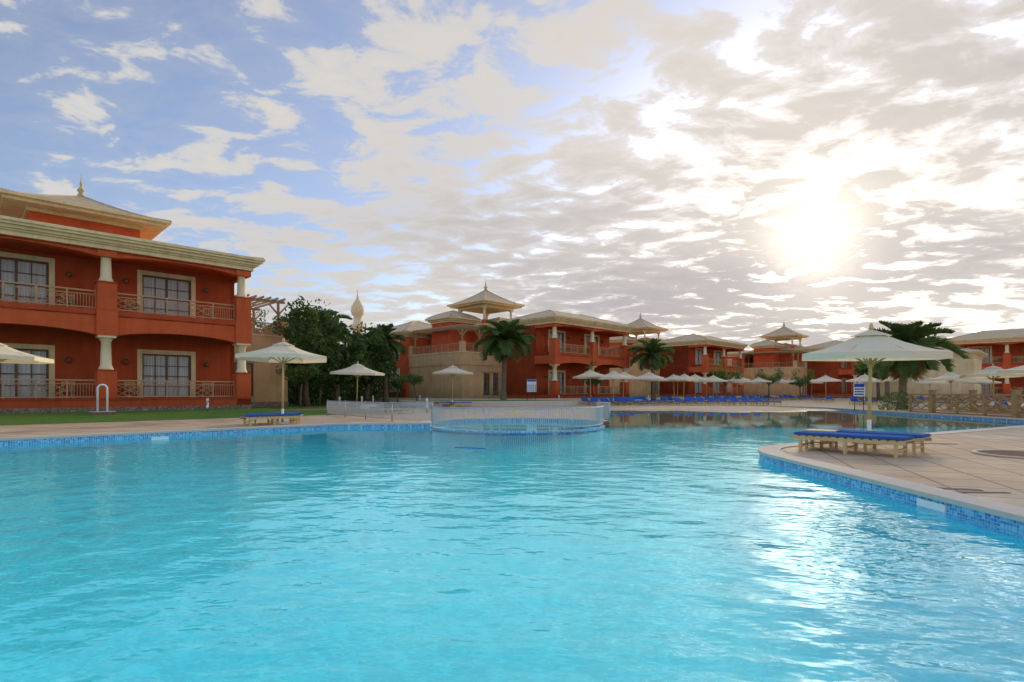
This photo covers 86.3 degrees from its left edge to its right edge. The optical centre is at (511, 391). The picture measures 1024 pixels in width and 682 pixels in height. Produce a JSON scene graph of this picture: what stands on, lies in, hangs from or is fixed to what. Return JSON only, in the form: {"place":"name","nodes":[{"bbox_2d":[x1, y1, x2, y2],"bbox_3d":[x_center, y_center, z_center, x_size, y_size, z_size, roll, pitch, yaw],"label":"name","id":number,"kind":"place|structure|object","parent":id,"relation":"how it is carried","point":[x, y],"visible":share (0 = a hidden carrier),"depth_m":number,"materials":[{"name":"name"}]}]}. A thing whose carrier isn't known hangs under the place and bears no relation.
{"place":"outdoors","nodes":[
{"label":"outdoors","id":0,"kind":"place"},
{"bbox_2d":[0,408,323,424],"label":"lawn","id":1,"kind":"structure","parent":0,"point":[47,418],"depth_m":24.81,"materials":[{"name":"green plant"}]},
{"bbox_2d":[252,402,399,409],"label":"lawn","id":2,"kind":"structure","parent":0,"point":[312,406],"depth_m":43.11,"materials":[{"name":"green plant"}]},
{"bbox_2d":[263,319,318,402],"bbox_3d":[-22.467,-3.399,56.076,6.329,9.211,6.660,0,0,12],"label":"tree","id":3,"kind":"object","parent":2,"relation":"on","point":[292,343],"visible":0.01,"depth_m":55.06,"materials":[{"name":"green plant"}]},
{"bbox_2d":[274,337,321,406],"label":"tree","id":4,"kind":"object","parent":2,"relation":"on","point":[298,374],"visible":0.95,"depth_m":40.57,"materials":[{"name":"green plant"}]},
{"bbox_2d":[267,306,335,403],"bbox_3d":[-19.555,-3.310,49.672,6.800,9.056,5.959,0,0,0],"label":"tree","id":5,"kind":"object","parent":2,"relation":"on","point":[307,328],"visible":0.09,"depth_m":49.44,"materials":[{"name":"green plant"}]},
{"bbox_2d":[288,365,331,404],"bbox_3d":[-18.734,-0.571,46.981,6.102,3.566,6.136,0,0,0],"label":"bush","id":6,"kind":"object","parent":2,"relation":"on","point":[297,396],"visible":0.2,"depth_m":46.46,"materials":[{"name":"green plant"}]},
{"bbox_2d":[272,295,350,405],"bbox_3d":[-16.656,-3.179,44.107,6.652,8.814,7.196,0,0,0],"label":"tree","id":7,"kind":"object","parent":2,"relation":"on","point":[310,316],"visible":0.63,"depth_m":43.52,"materials":[{"name":"green plant"}]},
{"bbox_2d":[288,378,351,403],"bbox_3d":[-17.819,-0.559,49.993,5.966,3.543,5.950,0,0,0],"label":"bush","id":8,"kind":"object","parent":2,"relation":"on","point":[333,391],"visible":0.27,"depth_m":49.56,"materials":[{"name":"green plant"}]},
{"bbox_2d":[303,369,338,405],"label":"tree","id":9,"kind":"object","parent":2,"relation":"on","point":[320,381],"visible":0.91,"depth_m":44.75,"materials":[{"name":"green plant"}]},
{"bbox_2d":[312,310,352,336],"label":"palm","id":10,"kind":"object","parent":2,"relation":"on","point":[345,316],"visible":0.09,"depth_m":59.67,"materials":[{"name":"green plant"}]},
{"bbox_2d":[307,321,372,404],"bbox_3d":[-15.044,-2.585,47.948,5.926,7.631,6.278,0,0,0],"label":"tree","id":11,"kind":"object","parent":2,"relation":"on","point":[354,349],"visible":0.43,"depth_m":47.58,"materials":[{"name":"green plant"}]},
{"bbox_2d":[310,378,371,401],"bbox_3d":[-17.232,-0.578,55.059,6.096,3.585,6.137,0,0,0],"label":"bush","id":12,"kind":"object","parent":2,"relation":"on","point":[362,391],"visible":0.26,"depth_m":54.70,"materials":[{"name":"green plant"}]},
{"bbox_2d":[343,377,389,400],"bbox_3d":[-16.357,-0.583,60.051,5.992,3.590,6.033,0,0,0],"label":"bush","id":13,"kind":"object","parent":2,"relation":"on","point":[375,389],"visible":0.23,"depth_m":59.26,"materials":[{"name":"green plant"}]},
{"bbox_2d":[336,321,398,401],"bbox_3d":[-14.366,-2.902,54.037,6.048,8.214,6.491,0,0,0],"label":"tree","id":14,"kind":"object","parent":2,"relation":"on","point":[376,340],"visible":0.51,"depth_m":53.58,"materials":[{"name":"green plant"}]},
{"bbox_2d":[359,323,407,401],"bbox_3d":[-13.906,-3.017,58.320,5.916,8.436,5.872,0,0,0],"label":"palm","id":15,"kind":"object","parent":2,"relation":"on","point":[397,347],"visible":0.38,"depth_m":57.72,"materials":[{"name":"green plant"}]},
{"bbox_2d":[389,378,405,401],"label":"young tree","id":16,"kind":"object","parent":2,"relation":"on","point":[396,383],"visible":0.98,"depth_m":51.93,"materials":[{"name":"green plant"}]},
{"bbox_2d":[400,372,424,400],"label":"young tree","id":17,"kind":"object","parent":2,"relation":"on","point":[415,380],"visible":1,"depth_m":46.73,"materials":[{"name":"green plant"}]},
{"bbox_2d":[286,406,437,410],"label":"brick path","id":18,"kind":"structure","parent":0,"point":[336,409],"depth_m":35.86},
{"bbox_2d":[0,410,1023,681],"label":"pool water","id":19,"kind":"structure","parent":0,"point":[666,546],"depth_m":4.33,"materials":[{"name":"blue liquid"}]},
{"bbox_2d":[0,393,1023,506],"bbox_3d":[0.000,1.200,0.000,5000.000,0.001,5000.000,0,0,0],"label":"ground","id":20,"kind":"structure","parent":0,"point":[952,461],"depth_m":11.47,"materials":[{"name":"beige stone"}]},
{"bbox_2d":[0,177,288,413],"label":"villa","id":21,"kind":"object","parent":20,"relation":"on","point":[126,309],"visible":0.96,"depth_m":29.92,"materials":[{"name":"paint"}]},
{"bbox_2d":[251,309,282,332],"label":"tree","id":22,"kind":"object","parent":20,"relation":"on","point":[261,315],"visible":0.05,"depth_m":81.37,"materials":[{"name":"green plant"}]},
{"bbox_2d":[288,409,407,414],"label":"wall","id":23,"kind":"structure","parent":20,"relation":"on","point":[324,412],"depth_m":32.41,"materials":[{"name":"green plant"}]},
{"bbox_2d":[350,289,364,395],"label":"tower","id":24,"kind":"structure","parent":20,"relation":"on","point":[357,310],"depth_m":119.13,"materials":[{"name":"beige paint"}]},
{"bbox_2d":[89,384,648,414],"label":"poolside fittings","id":25,"kind":"object","parent":20,"relation":"on","point":[98,412],"visible":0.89,"depth_m":25.71,"materials":[{"name":"metal"}]},
{"bbox_2d":[360,374,403,397],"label":"bush","id":26,"kind":"object","parent":20,"relation":"on","point":[398,388],"visible":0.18,"depth_m":65.04,"materials":[{"name":"green plant"}]},
{"bbox_2d":[400,400,578,406],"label":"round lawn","id":27,"kind":"structure","parent":20,"relation":"on","point":[489,403],"depth_m":43.82,"materials":[{"name":"beige stone"}]},
{"bbox_2d":[372,282,635,397],"bbox_3d":[-2.352,-6.200,69.628,28.200,15.300,21.710,0,0,45],"label":"villa","id":28,"kind":"object","parent":20,"relation":"on","point":[566,347],"visible":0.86,"depth_m":62.68,"materials":[{"name":"paint"}]},
{"bbox_2d":[474,318,536,399],"bbox_3d":[-0.645,-2.883,50.736,6.018,8.168,5.871,0,0,0],"label":"palm","id":29,"kind":"object","parent":20,"relation":"on","point":[503,344],"visible":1,"depth_m":50.29,"materials":[{"name":"green plant"}]},
{"bbox_2d":[0,323,1023,444],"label":"patio umbrellas","id":30,"kind":"object","parent":20,"relation":"on","point":[870,347],"visible":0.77,"depth_m":20.18,"materials":[{"name":"fabric"}]},
{"bbox_2d":[0,406,1023,533],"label":"pool basin","id":31,"kind":"object","parent":20,"relation":"in","point":[999,521],"visible":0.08,"depth_m":13.95,"materials":[{"name":"tile"}]},
{"bbox_2d":[0,405,1023,521],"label":"pool coping","id":32,"kind":"object","parent":31,"relation":"on","point":[1005,510],"visible":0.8,"depth_m":9.07,"materials":[{"name":"beige stone"}]},
{"bbox_2d":[430,425,604,431],"bbox_3d":[0.265,1.958,21.315,6.666,1.285,6.630,0,0,0],"label":"pool edge","id":33,"kind":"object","parent":31,"relation":"on","point":[600,427],"depth_m":18.46,"materials":[{"name":"tile"}]},
{"bbox_2d":[327,400,609,430],"bbox_3d":[-3.430,0.868,22.164,14.276,0.895,5.723,0,0,19],"label":"pool fence","id":34,"kind":"object","parent":33,"relation":"on","point":[602,411],"visible":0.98,"depth_m":19.71,"materials":[{"name":"metal"}]},
{"bbox_2d":[151,436,1009,511],"bbox_3d":[-0.458,1.282,10.482,20.300,0.177,7.130,0,0,8],"label":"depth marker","id":35,"kind":"object","parent":20,"relation":"on","point":[932,505],"visible":0.71,"depth_m":6.45,"materials":[{"name":"white paint"}]},
{"bbox_2d":[581,360,609,402],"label":"tree","id":36,"kind":"object","parent":20,"relation":"on","point":[594,381],"visible":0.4,"depth_m":57.96,"materials":[{"name":"green plant"}]},
{"bbox_2d":[240,395,1023,457],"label":"sun loungers","id":37,"kind":"object","parent":20,"relation":"on","point":[830,437],"visible":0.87,"depth_m":19.36,"materials":[{"name":"blue wood"}]},
{"bbox_2d":[627,338,673,399],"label":"palm","id":38,"kind":"object","parent":20,"relation":"on","point":[652,357],"visible":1,"depth_m":65.72,"materials":[{"name":"green plant"}]},
{"bbox_2d":[610,311,748,395],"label":"villa","id":39,"kind":"object","parent":20,"relation":"on","point":[698,355],"visible":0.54,"depth_m":87.84,"materials":[{"name":"paint"}]},
{"bbox_2d":[527,379,864,410],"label":"pool signs","id":40,"kind":"object","parent":20,"relation":"on","point":[859,389],"visible":0.97,"depth_m":33.56,"materials":[{"name":"white metal"}]},
{"bbox_2d":[727,322,858,397],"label":"villa","id":41,"kind":"object","parent":20,"relation":"on","point":[786,358],"visible":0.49,"depth_m":100.52,"materials":[{"name":"paint"}]},
{"bbox_2d":[859,346,987,400],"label":"villa","id":42,"kind":"object","parent":20,"relation":"on","point":[970,366],"visible":0.31,"depth_m":68.03,"materials":[{"name":"paint"}]},
{"bbox_2d":[909,390,1023,417],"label":"fence","id":43,"kind":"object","parent":20,"relation":"on","point":[1015,399],"depth_m":28.14,"materials":[{"name":"brown wood"}]},
{"bbox_2d":[948,328,1023,399],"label":"villa","id":44,"kind":"object","parent":20,"relation":"on","point":[1003,349],"visible":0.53,"depth_m":81.67,"materials":[{"name":"paint"}]},
{"bbox_2d":[971,449,1023,458],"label":"tree pit","id":45,"kind":"object","parent":20,"relation":"on","point":[1018,454],"visible":1,"depth_m":10.45,"materials":[{"name":"stone"}]},
{"bbox_2d":[0,0,1023,389],"label":"sky","id":46,"kind":"structure","parent":0,"point":[732,170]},
{"bbox_2d":[351,395,776,402],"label":"lawn","id":47,"kind":"structure","parent":0,"point":[392,399],"depth_m":57.64,"materials":[{"name":"green plant"}]},
{"bbox_2d":[610,406,841,411],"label":"pool deck","id":48,"kind":"structure","parent":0,"point":[716,408],"depth_m":40.06,"materials":[{"name":"beige stone"}]},
{"bbox_2d":[565,399,992,411],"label":"paved ground","id":49,"kind":"structure","parent":0,"point":[841,403],"depth_m":49.66,"materials":[{"name":"beige stone"}]},
{"bbox_2d":[709,359,743,395],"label":"tree","id":50,"kind":"object","parent":49,"relation":"on","point":[722,374],"visible":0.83,"depth_m":65.80,"materials":[{"name":"green plant"}]},
{"bbox_2d":[755,363,783,398],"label":"tree","id":51,"kind":"object","parent":49,"relation":"on","point":[772,378],"visible":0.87,"depth_m":71.83,"materials":[{"name":"green plant"}]},
{"bbox_2d":[789,368,814,396],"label":"tree","id":52,"kind":"object","parent":49,"relation":"on","point":[801,383],"visible":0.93,"depth_m":77.54,"materials":[{"name":"green plant"}]},
{"bbox_2d":[850,361,880,399],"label":"tree","id":53,"kind":"object","parent":49,"relation":"on","point":[860,372],"visible":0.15,"depth_m":70.61,"materials":[{"name":"green plant"}]},
{"bbox_2d":[860,361,890,401],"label":"palm","id":54,"kind":"object","parent":49,"relation":"on","point":[887,383],"visible":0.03,"depth_m":59.87,"materials":[{"name":"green plant"}]},
{"bbox_2d":[876,391,915,410],"bbox_3d":[23.896,0.601,33.988,1.998,1.237,2.015,0,0,0],"label":"bush","id":55,"kind":"object","parent":49,"relation":"on","point":[892,399],"visible":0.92,"depth_m":33.97,"materials":[{"name":"green plant"}]},
{"bbox_2d":[856,320,971,409],"bbox_3d":[25.784,-1.809,36.027,6.521,6.020,6.101,0,0,0],"label":"palm","id":56,"kind":"object","parent":49,"relation":"on","point":[903,372],"visible":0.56,"depth_m":35.08,"materials":[{"name":"green plant"}]}
]}

